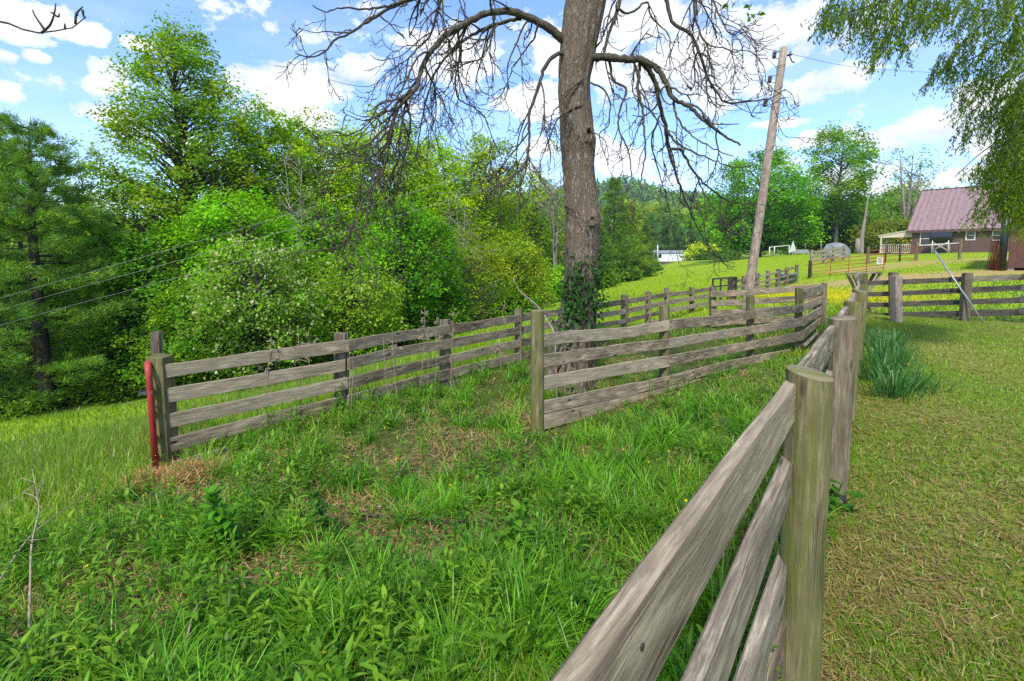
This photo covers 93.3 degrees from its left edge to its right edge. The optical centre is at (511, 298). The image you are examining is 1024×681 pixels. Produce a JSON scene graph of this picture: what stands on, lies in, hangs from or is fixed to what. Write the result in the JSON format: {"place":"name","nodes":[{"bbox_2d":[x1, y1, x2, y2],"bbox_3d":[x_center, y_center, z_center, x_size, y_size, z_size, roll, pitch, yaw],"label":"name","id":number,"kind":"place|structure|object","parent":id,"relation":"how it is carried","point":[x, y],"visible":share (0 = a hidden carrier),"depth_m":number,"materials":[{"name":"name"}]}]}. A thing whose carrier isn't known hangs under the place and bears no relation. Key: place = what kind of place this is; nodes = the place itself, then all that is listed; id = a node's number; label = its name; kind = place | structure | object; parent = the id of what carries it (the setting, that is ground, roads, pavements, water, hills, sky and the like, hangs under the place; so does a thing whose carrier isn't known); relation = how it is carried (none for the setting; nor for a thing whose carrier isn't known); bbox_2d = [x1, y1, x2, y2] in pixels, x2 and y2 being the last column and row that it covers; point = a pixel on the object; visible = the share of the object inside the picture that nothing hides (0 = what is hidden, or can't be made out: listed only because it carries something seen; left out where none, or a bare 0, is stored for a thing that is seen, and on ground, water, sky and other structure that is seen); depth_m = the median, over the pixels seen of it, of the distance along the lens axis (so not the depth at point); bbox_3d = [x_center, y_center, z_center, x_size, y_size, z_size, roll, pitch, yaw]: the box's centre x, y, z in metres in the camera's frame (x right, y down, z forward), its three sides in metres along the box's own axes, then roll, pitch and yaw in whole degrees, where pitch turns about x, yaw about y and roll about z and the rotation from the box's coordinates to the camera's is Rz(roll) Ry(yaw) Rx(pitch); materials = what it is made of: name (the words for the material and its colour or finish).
{"place":"outdoors","nodes":[
{"label":"outdoors","id":0,"kind":"place"},
{"bbox_2d":[0,309,876,680],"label":"tall grass","id":1,"kind":"structure","parent":0,"point":[514,663],"depth_m":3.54,"materials":[{"name":"plant"}]},
{"bbox_2d":[0,246,1023,680],"bbox_3d":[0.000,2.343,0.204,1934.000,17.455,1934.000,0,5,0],"label":"ground","id":2,"kind":"structure","parent":0,"point":[674,268],"depth_m":4.59,"materials":[{"name":"plant"}]},
{"bbox_2d":[0,469,43,649],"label":"dead branch","id":3,"kind":"object","parent":2,"relation":"on","point":[30,572],"visible":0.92,"depth_m":2.91,"materials":[{"name":"grey wood"}]},
{"bbox_2d":[0,214,70,401],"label":"pine tree","id":4,"kind":"object","parent":2,"relation":"on","point":[4,237],"visible":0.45,"depth_m":15.75,"materials":[{"name":"green plant"}]},
{"bbox_2d":[0,107,80,387],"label":"pine tree","id":5,"kind":"object","parent":2,"relation":"on","point":[2,129],"visible":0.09,"depth_m":18.65,"materials":[{"name":"green plant"}]},
{"bbox_2d":[0,3,85,33],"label":"bare tree","id":6,"kind":"object","parent":2,"relation":"on","point":[44,30],"visible":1,"depth_m":4.01,"materials":[{"name":"brown plant"}]},
{"bbox_2d":[0,160,87,379],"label":"pine tree","id":7,"kind":"object","parent":2,"relation":"on","point":[20,244],"visible":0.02,"depth_m":22.58,"materials":[{"name":"green plant"}]},
{"bbox_2d":[0,382,94,420],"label":"bush","id":8,"kind":"object","parent":2,"relation":"on","point":[13,408],"visible":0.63,"depth_m":15.23,"materials":[{"name":"green plant"}]},
{"bbox_2d":[0,110,140,410],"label":"pine tree","id":9,"kind":"object","parent":2,"relation":"on","point":[42,351],"visible":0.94,"depth_m":15.34,"materials":[{"name":"green plant"}]},
{"bbox_2d":[5,182,140,376],"bbox_3d":[-18.655,-0.541,21.167,5.004,9.197,4.758,0,5,0],"label":"pine tree","id":10,"kind":"object","parent":2,"relation":"on","point":[71,206],"visible":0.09,"depth_m":20.10,"materials":[{"name":"green plant"}]},
{"bbox_2d":[25,131,152,276],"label":"leafy tree","id":11,"kind":"object","parent":2,"relation":"on","point":[88,162],"visible":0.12,"depth_m":22.13,"materials":[{"name":"green plant"}]},
{"bbox_2d":[15,211,164,399],"bbox_3d":[-14.775,0.328,17.859,4.663,7.221,5.003,2,5,22],"label":"pine tree","id":12,"kind":"object","parent":2,"relation":"on","point":[94,230],"visible":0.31,"depth_m":16.86,"materials":[{"name":"green plant"}]},
{"bbox_2d":[57,360,187,407],"bbox_3d":[-13.886,3.139,17.576,4.294,1.777,4.172,4,6,40],"label":"bush","id":13,"kind":"object","parent":2,"relation":"on","point":[106,391],"visible":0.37,"depth_m":16.28,"materials":[{"name":"green plant"}]},
{"bbox_2d":[56,288,213,402],"bbox_3d":[-13.016,1.639,17.513,5.015,4.417,3.991,-2,5,-25],"label":"bush","id":14,"kind":"object","parent":2,"relation":"on","point":[123,340],"visible":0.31,"depth_m":16.37,"materials":[{"name":"green plant"}]},
{"bbox_2d":[74,220,225,381],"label":"leafy tree","id":15,"kind":"object","parent":2,"relation":"on","point":[157,275],"visible":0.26,"depth_m":17.21,"materials":[{"name":"green plant"}]},
{"bbox_2d":[151,331,162,354],"bbox_3d":[-3.979,1.182,5.423,0.187,1.636,0.098,0,5,0],"label":"wooden stake","id":16,"kind":"object","parent":2,"relation":"on","point":[156,342],"visible":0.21,"depth_m":5.33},
{"bbox_2d":[106,454,233,493],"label":"dead grass","id":17,"kind":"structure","parent":2,"relation":"on","point":[168,471],"depth_m":4.61,"materials":[{"name":"plant"}]},
{"bbox_2d":[39,4,305,285],"bbox_3d":[-15.333,-5.097,23.809,10.791,17.447,11.125,0,5,0],"label":"leafy tree","id":18,"kind":"object","parent":2,"relation":"on","point":[186,175],"visible":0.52,"depth_m":22.09,"materials":[{"name":"green plant"}]},
{"bbox_2d":[113,277,262,389],"bbox_3d":[-10.684,1.269,16.758,5.221,4.342,5.164,0,5,0],"label":"bush","id":19,"kind":"object","parent":2,"relation":"on","point":[176,350],"visible":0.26,"depth_m":15.51,"materials":[{"name":"green plant"}]},
{"bbox_2d":[191,483,246,559],"bbox_3d":[-1.884,1.456,3.136,0.381,0.533,0.267,1,5,15],"label":"broadleaf plant","id":20,"kind":"object","parent":2,"relation":"on","point":[228,523],"visible":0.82,"depth_m":3.08,"materials":[{"name":"green plant"}]},
{"bbox_2d":[135,181,325,368],"bbox_3d":[-10.933,-0.598,19.554,6.408,8.018,5.964,-3,6,-27],"label":"leafy tree","id":21,"kind":"object","parent":2,"relation":"on","point":[219,219],"visible":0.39,"depth_m":18.65,"materials":[{"name":"green plant"}]},
{"bbox_2d":[165,229,346,391],"bbox_3d":[-8.281,0.472,16.098,5.461,5.620,5.302,-4,6,-38],"label":"blossoming tree","id":22,"kind":"object","parent":2,"relation":"on","point":[265,324],"visible":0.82,"depth_m":15.10,"materials":[{"name":"green plant"}]},
{"bbox_2d":[180,88,332,300],"bbox_3d":[-13.772,-3.896,26.605,7.660,14.419,7.577,0,5,0],"label":"leafy tree","id":23,"kind":"object","parent":2,"relation":"on","point":[275,135],"visible":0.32,"depth_m":25.85,"materials":[{"name":"green plant"}]},
{"bbox_2d":[259,137,325,293],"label":"bare tree","id":24,"kind":"object","parent":2,"relation":"on","point":[288,193],"visible":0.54,"depth_m":23.24,"materials":[{"name":"grey plant"}]},
{"bbox_2d":[300,489,343,543],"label":"broadleaf plant","id":25,"kind":"object","parent":2,"relation":"on","point":[327,519],"visible":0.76,"depth_m":3.20,"materials":[{"name":"green plant"}]},
{"bbox_2d":[274,105,375,280],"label":"leafy tree","id":26,"kind":"object","parent":2,"relation":"on","point":[339,182],"visible":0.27,"depth_m":28.35,"materials":[{"name":"green plant"}]},
{"bbox_2d":[272,293,381,367],"bbox_3d":[-7.505,1.389,18.888,5.021,3.464,5.197,-4,6,-39],"label":"bush","id":27,"kind":"object","parent":2,"relation":"on","point":[315,359],"visible":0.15,"depth_m":17.72,"materials":[{"name":"green plant"}]},
{"bbox_2d":[263,192,391,330],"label":"leafy tree","id":28,"kind":"object","parent":2,"relation":"on","point":[323,254],"visible":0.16,"depth_m":24.92,"materials":[{"name":"green plant"}]},
{"bbox_2d":[278,248,412,362],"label":"blossoming tree","id":29,"kind":"object","parent":2,"relation":"on","point":[358,302],"visible":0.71,"depth_m":17.70,"materials":[{"name":"green plant"}]},
{"bbox_2d":[321,101,461,282],"bbox_3d":[-8.809,-5.392,33.325,10.902,15.815,11.591,0,5,0],"label":"leafy tree","id":30,"kind":"object","parent":2,"relation":"on","point":[425,179],"visible":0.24,"depth_m":32.39,"materials":[{"name":"green plant"}]},
{"bbox_2d":[0,283,786,546],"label":"field grass","id":31,"kind":"structure","parent":2,"relation":"on","point":[63,452],"depth_m":7.37,"materials":[{"name":"plant"}]},
{"bbox_2d":[326,188,483,343],"bbox_3d":[-5.398,-1.441,23.592,8.020,7.824,7.411,0,5,0],"label":"leafy tree","id":32,"kind":"object","parent":2,"relation":"on","point":[411,268],"visible":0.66,"depth_m":22.36,"materials":[{"name":"green plant"}]},
{"bbox_2d":[0,353,826,680],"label":"weeds","id":33,"kind":"object","parent":2,"relation":"on","point":[192,591],"visible":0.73,"depth_m":2.61,"materials":[{"name":"green plant"}]},
{"bbox_2d":[362,502,481,523],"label":"dead branch","id":34,"kind":"object","parent":2,"relation":"on","point":[379,515],"visible":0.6,"depth_m":3.37,"materials":[{"name":"wood"}]},
{"bbox_2d":[367,282,487,345],"bbox_3d":[-5.050,0.706,24.700,7.845,4.336,6.543,0,5,0],"label":"bush","id":35,"kind":"object","parent":2,"relation":"on","point":[415,341],"visible":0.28,"depth_m":23.33,"materials":[{"name":"green plant"}]},
{"bbox_2d":[146,286,712,466],"bbox_3d":[1.865,0.689,11.489,0.583,1.430,17.212,4,6,39],"label":"board fence","id":36,"kind":"object","parent":2,"relation":"on","point":[168,393],"visible":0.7,"depth_m":6.02,"materials":[{"name":"wood"}]},
{"bbox_2d":[138,361,158,469],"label":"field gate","id":37,"kind":"structure","parent":36,"relation":"attached to","point":[149,391],"depth_m":4.82,"materials":[{"name":"metal"}]},
{"bbox_2d":[366,129,495,268],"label":"leafy tree","id":38,"kind":"object","parent":2,"relation":"on","point":[446,155],"visible":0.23,"depth_m":36.52,"materials":[{"name":"green plant"}]},
{"bbox_2d":[423,188,491,322],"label":"tree","id":39,"kind":"object","parent":2,"relation":"on","point":[464,226],"visible":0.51,"depth_m":29.65,"materials":[{"name":"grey plant"}]},
{"bbox_2d":[418,224,527,322],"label":"leafy tree","id":40,"kind":"object","parent":2,"relation":"on","point":[471,277],"visible":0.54,"depth_m":26.53,"materials":[{"name":"green plant"}]},
{"bbox_2d":[432,130,538,284],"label":"leafy tree","id":41,"kind":"object","parent":2,"relation":"on","point":[506,209],"visible":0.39,"depth_m":39.73,"materials":[{"name":"green plant"}]},
{"bbox_2d":[463,276,545,319],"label":"bush","id":42,"kind":"object","parent":2,"relation":"on","point":[499,312],"visible":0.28,"depth_m":31.74,"materials":[{"name":"green plant"}]},
{"bbox_2d":[457,226,560,313],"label":"leafy tree","id":43,"kind":"object","parent":2,"relation":"on","point":[520,251],"visible":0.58,"depth_m":32.92,"materials":[{"name":"green plant"}]},
{"bbox_2d":[0,331,1023,680],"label":"dry clippings","id":44,"kind":"object","parent":2,"relation":"on","point":[828,575],"visible":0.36,"depth_m":2.92,"materials":[{"name":"beige plant"}]},
{"bbox_2d":[461,191,565,284],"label":"leafy tree","id":45,"kind":"object","parent":2,"relation":"on","point":[560,257],"visible":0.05,"depth_m":69.06,"materials":[{"name":"green plant"}]},
{"bbox_2d":[492,498,535,553],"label":"broadleaf plant","id":46,"kind":"object","parent":2,"relation":"on","point":[515,525],"visible":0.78,"depth_m":2.91,"materials":[{"name":"green plant"}]},
{"bbox_2d":[487,165,565,269],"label":"leafy tree","id":47,"kind":"object","parent":2,"relation":"on","point":[545,246],"visible":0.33,"depth_m":50.76,"materials":[{"name":"green plant"}]},
{"bbox_2d":[516,258,563,305],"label":"bush","id":48,"kind":"object","parent":2,"relation":"on","point":[554,288],"visible":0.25,"depth_m":39.76,"materials":[{"name":"green plant"}]},
{"bbox_2d":[517,139,564,269],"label":"bare tree","id":49,"kind":"object","parent":2,"relation":"on","point":[553,229],"visible":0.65,"depth_m":46.28,"materials":[{"name":"grey plant"}]},
{"bbox_2d":[70,266,1012,652],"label":"buttercups","id":50,"kind":"object","parent":2,"relation":"on","point":[844,296],"visible":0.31,"depth_m":17.30,"materials":[{"name":"yellow plant"}]},
{"bbox_2d":[270,0,816,394],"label":"bare tree","id":51,"kind":"object","parent":2,"relation":"on","point":[576,37],"visible":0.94,"depth_m":6.98,"materials":[{"name":"brown plant"}]},
{"bbox_2d":[549,224,611,371],"bbox_3d":[1.057,0.002,7.299,0.961,2.221,0.667,-1,5,-8],"label":"ivy","id":52,"kind":"object","parent":51,"relation":"attached to","point":[576,309],"visible":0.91,"depth_m":7.25,"materials":[{"name":"green plant"}]},
{"bbox_2d":[598,269,621,288],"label":"bush","id":53,"kind":"object","parent":2,"relation":"on","point":[609,282],"visible":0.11,"depth_m":52.69,"materials":[{"name":"green plant"}]},
{"bbox_2d":[599,226,624,279],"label":"pine tree","id":54,"kind":"object","parent":2,"relation":"on","point":[607,259],"visible":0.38,"depth_m":56.94,"materials":[{"name":"green plant"}]},
{"bbox_2d":[599,176,639,269],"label":"pine tree","id":55,"kind":"object","parent":2,"relation":"on","point":[623,258],"visible":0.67,"depth_m":62.65,"materials":[{"name":"green plant"}]},
{"bbox_2d":[603,260,644,283],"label":"bush","id":56,"kind":"object","parent":2,"relation":"on","point":[634,274],"visible":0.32,"depth_m":61.88,"materials":[{"name":"green plant"}]},
{"bbox_2d":[610,199,657,271],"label":"pine tree","id":57,"kind":"object","parent":2,"relation":"on","point":[632,233],"visible":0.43,"depth_m":68.66,"materials":[{"name":"green plant"}]},
{"bbox_2d":[636,216,659,268],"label":"pine tree","id":58,"kind":"object","parent":2,"relation":"on","point":[650,238],"visible":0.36,"depth_m":86.68,"materials":[{"name":"green plant"}]},
{"bbox_2d":[644,212,662,249],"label":"pine tree","id":59,"kind":"object","parent":2,"relation":"on","point":[652,221],"visible":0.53,"depth_m":169.49,"materials":[{"name":"green plant"}]},
{"bbox_2d":[653,214,673,249],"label":"pine tree","id":60,"kind":"object","parent":2,"relation":"on","point":[664,224],"visible":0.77,"depth_m":174.75,"materials":[{"name":"green plant"}]},
{"bbox_2d":[648,250,686,260],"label":"mobile home","id":61,"kind":"object","parent":2,"relation":"on","point":[664,255],"visible":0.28,"depth_m":147.76,"materials":[{"name":"white plastic"}]},
{"bbox_2d":[653,201,683,223],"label":"leafy tree","id":62,"kind":"object","parent":2,"relation":"on","point":[664,211],"visible":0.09,"depth_m":211.26,"materials":[{"name":"green plant"}]},
{"bbox_2d":[530,283,826,433],"bbox_3d":[4.114,0.665,8.757,10.156,1.627,0.370,-4,7,-41],"label":"board fence","id":63,"kind":"object","parent":2,"relation":"on","point":[544,413],"visible":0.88,"depth_m":6.90,"materials":[{"name":"wood"}]},
{"bbox_2d":[671,227,689,249],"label":"pine tree","id":64,"kind":"object","parent":2,"relation":"on","point":[682,233],"visible":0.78,"depth_m":171.07,"materials":[{"name":"green plant"}]},
{"bbox_2d":[413,174,957,259],"bbox_3d":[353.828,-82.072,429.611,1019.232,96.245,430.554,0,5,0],"label":"hill forest","id":65,"kind":"object","parent":2,"relation":"on","point":[650,192],"visible":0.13,"depth_m":483.17,"materials":[{"name":"green plant"}]},
{"bbox_2d":[677,240,721,260],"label":"bush","id":66,"kind":"object","parent":2,"relation":"on","point":[689,253],"visible":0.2,"depth_m":120.13,"materials":[{"name":"yellow plant"}]},
{"bbox_2d":[550,272,868,680],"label":"board fence","id":67,"kind":"object","parent":2,"relation":"on","point":[805,418],"visible":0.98,"depth_m":1.41,"materials":[{"name":"wood"}]},
{"bbox_2d":[689,246,745,260],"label":"bush","id":68,"kind":"object","parent":2,"relation":"on","point":[703,255],"visible":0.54,"depth_m":114.90,"materials":[{"name":"green plant"}]},
{"bbox_2d":[674,142,830,259],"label":"maple tree","id":69,"kind":"object","parent":2,"relation":"on","point":[790,197],"visible":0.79,"depth_m":78.09,"materials":[{"name":"green plant"}]},
{"bbox_2d":[729,264,798,299],"bbox_3d":[13.356,-0.860,25.096,0.517,1.597,15.586,4,6,38],"label":"board fence","id":70,"kind":"object","parent":2,"relation":"on","point":[768,279],"visible":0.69,"depth_m":25.45,"materials":[{"name":"wood"}]},
{"bbox_2d":[709,284,820,330],"bbox_3d":[6.670,0.316,12.885,2.647,1.471,0.244,2,5,23],"label":"board fence","id":71,"kind":"object","parent":2,"relation":"on","point":[714,294],"visible":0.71,"depth_m":12.96,"materials":[{"name":"wood"}]},
{"bbox_2d":[741,46,794,308],"bbox_3d":[7.776,-3.363,14.764,1.297,8.270,0.290,0,5,0],"label":"utility pole","id":72,"kind":"object","parent":2,"relation":"on","point":[758,222],"visible":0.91,"depth_m":14.64,"materials":[{"name":"brown wood"}]},
{"bbox_2d":[2,103,762,324],"bbox_3d":[-5.543,-1.552,12.915,26.520,8.326,0.327,-1,5,-9],"label":"power line","id":73,"kind":"object","parent":72,"relation":"attached to","point":[331,235],"visible":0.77,"depth_m":13.02,"materials":[{"name":"metal"}]},
{"bbox_2d":[1,79,767,309],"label":"power line","id":74,"kind":"object","parent":72,"relation":"attached to","point":[329,217],"visible":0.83,"depth_m":12.97,"materials":[{"name":"metal"}]},
{"bbox_2d":[2,55,771,297],"bbox_3d":[-5.393,-2.565,12.841,26.641,9.093,0.343,-1,5,-9],"label":"power line","id":75,"kind":"object","parent":72,"relation":"attached to","point":[339,198],"visible":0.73,"depth_m":12.95,"materials":[{"name":"metal"}]},
{"bbox_2d":[808,260,811,277],"bbox_3d":[20.358,-1.939,33.056,0.185,1.306,0.179,0,5,0],"label":"gate post","id":76,"kind":"object","parent":2,"relation":"on","point":[809,268],"visible":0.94,"depth_m":32.99,"materials":[{"name":"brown wood"}]},
{"bbox_2d":[811,254,884,277],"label":"field gate","id":77,"kind":"structure","parent":76,"relation":"attached to","point":[866,262],"depth_m":33.60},
{"bbox_2d":[767,197,876,254],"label":"leafy tree","id":78,"kind":"object","parent":2,"relation":"on","point":[858,220],"visible":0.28,"depth_m":84.11,"materials":[{"name":"green plant"}]},
{"bbox_2d":[810,245,845,265],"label":"board fence","id":79,"kind":"object","parent":2,"relation":"on","point":[832,253],"visible":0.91,"depth_m":46.06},
{"bbox_2d":[797,120,888,242],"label":"leafy tree","id":80,"kind":"object","parent":2,"relation":"on","point":[856,183],"visible":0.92,"depth_m":80.95,"materials":[{"name":"green plant"}]},
{"bbox_2d":[829,479,867,510],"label":"leafy plant","id":81,"kind":"object","parent":2,"relation":"on","point":[837,494],"visible":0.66,"depth_m":3.08,"materials":[{"name":"green plant"}]},
{"bbox_2d":[813,204,894,253],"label":"leafy tree","id":82,"kind":"object","parent":2,"relation":"on","point":[845,238],"visible":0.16,"depth_m":85.05,"materials":[{"name":"green plant"}]},
{"bbox_2d":[855,193,868,253],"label":"tree snag","id":83,"kind":"object","parent":2,"relation":"on","point":[859,245],"visible":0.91,"depth_m":75.24,"materials":[{"name":"grey plant"}]},
{"bbox_2d":[846,272,881,310],"bbox_3d":[10.650,-0.188,14.679,0.851,1.221,0.405,0,5,0],"label":"wooden bench","id":84,"kind":"object","parent":2,"relation":"on","point":[877,278],"visible":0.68,"depth_m":14.57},
{"bbox_2d":[840,216,911,253],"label":"leafy tree","id":85,"kind":"object","parent":2,"relation":"on","point":[887,226],"visible":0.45,"depth_m":77.08,"materials":[{"name":"green plant"}]},
{"bbox_2d":[859,345,925,383],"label":"daffodil clump","id":86,"kind":"object","parent":2,"relation":"on","point":[870,364],"visible":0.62,"depth_m":5.93,"materials":[{"name":"green plant"}]},
{"bbox_2d":[864,324,925,353],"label":"daffodil clump","id":87,"kind":"object","parent":2,"relation":"on","point":[888,336],"visible":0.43,"depth_m":7.32,"materials":[{"name":"green plant"}]},
{"bbox_2d":[890,276,902,321],"bbox_3d":[9.339,0.063,11.749,0.276,1.216,0.195,0,5,-6],"label":"fence post","id":88,"kind":"object","parent":2,"relation":"on","point":[896,306],"visible":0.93,"depth_m":11.68,"materials":[{"name":"grey wood"}]},
{"bbox_2d":[870,338,924,372],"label":"daffodil clump","id":89,"kind":"object","parent":2,"relation":"on","point":[904,356],"visible":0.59,"depth_m":6.33,"materials":[{"name":"green plant"}]},
{"bbox_2d":[862,329,933,365],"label":"daffodil clump","id":90,"kind":"object","parent":2,"relation":"on","point":[872,346],"visible":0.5,"depth_m":6.92,"materials":[{"name":"green plant"}]},
{"bbox_2d":[858,362,943,411],"bbox_3d":[4.178,0.876,5.086,0.838,0.437,0.932,0,5,0],"label":"daffodil clump","id":91,"kind":"object","parent":2,"relation":"on","point":[893,389],"visible":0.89,"depth_m":5.14,"materials":[{"name":"green plant"}]},
{"bbox_2d":[857,180,947,249],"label":"leafy tree","id":92,"kind":"object","parent":2,"relation":"on","point":[887,204],"visible":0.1,"depth_m":90.41,"materials":[{"name":"green plant"}]},
{"bbox_2d":[800,0,1023,244],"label":"willow tree","id":93,"kind":"object","parent":2,"relation":"on","point":[1005,168],"visible":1,"depth_m":6.96,"materials":[{"name":"green plant"}]},
{"bbox_2d":[874,144,950,251],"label":"bare tree","id":94,"kind":"object","parent":2,"relation":"on","point":[905,211],"visible":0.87,"depth_m":77.06,"materials":[{"name":"grey plant"}]},
{"bbox_2d":[866,240,962,263],"bbox_3d":[32.118,-3.627,38.591,6.283,2.050,0.730,2,5,19],"label":"pipe corral","id":95,"kind":"object","parent":2,"relation":"on","point":[917,245],"visible":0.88,"depth_m":38.57,"materials":[{"name":"metal"}]},
{"bbox_2d":[873,355,965,396],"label":"daffodil clump","id":96,"kind":"object","parent":2,"relation":"on","point":[924,381],"visible":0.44,"depth_m":5.30,"materials":[{"name":"green plant"}]},
{"bbox_2d":[820,316,1023,680],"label":"lawn grass","id":97,"kind":"structure","parent":2,"relation":"on","point":[914,627],"depth_m":2.96,"materials":[{"name":"plant"}]},
{"bbox_2d":[929,232,953,253],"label":"oil tank","id":98,"kind":"object","parent":2,"relation":"on","point":[940,237],"visible":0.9,"depth_m":48.83,"materials":[{"name":"metal"}]},
{"bbox_2d":[878,184,1012,254],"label":"house","id":99,"kind":"structure","parent":2,"relation":"on","point":[942,210],"depth_m":51.13,"materials":[{"name":"brown"}]},
{"bbox_2d":[867,272,1023,322],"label":"board fence","id":100,"kind":"object","parent":2,"relation":"on","point":[965,312],"visible":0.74,"depth_m":12.50,"materials":[{"name":"wood"}]},
{"bbox_2d":[997,201,1023,270],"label":"barn","id":101,"kind":"structure","parent":2,"relation":"on","point":[1016,255],"depth_m":26.76,"materials":[{"name":"brown"}]},
{"bbox_2d":[0,0,1023,217],"label":"sky","id":102,"kind":"structure","parent":0,"point":[51,76],"materials":[{"name":"blue"}]},
{"bbox_2d":[508,252,1023,359],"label":"meadow grass","id":103,"kind":"structure","parent":0,"point":[837,306],"depth_m":21.85,"materials":[{"name":"plant"}]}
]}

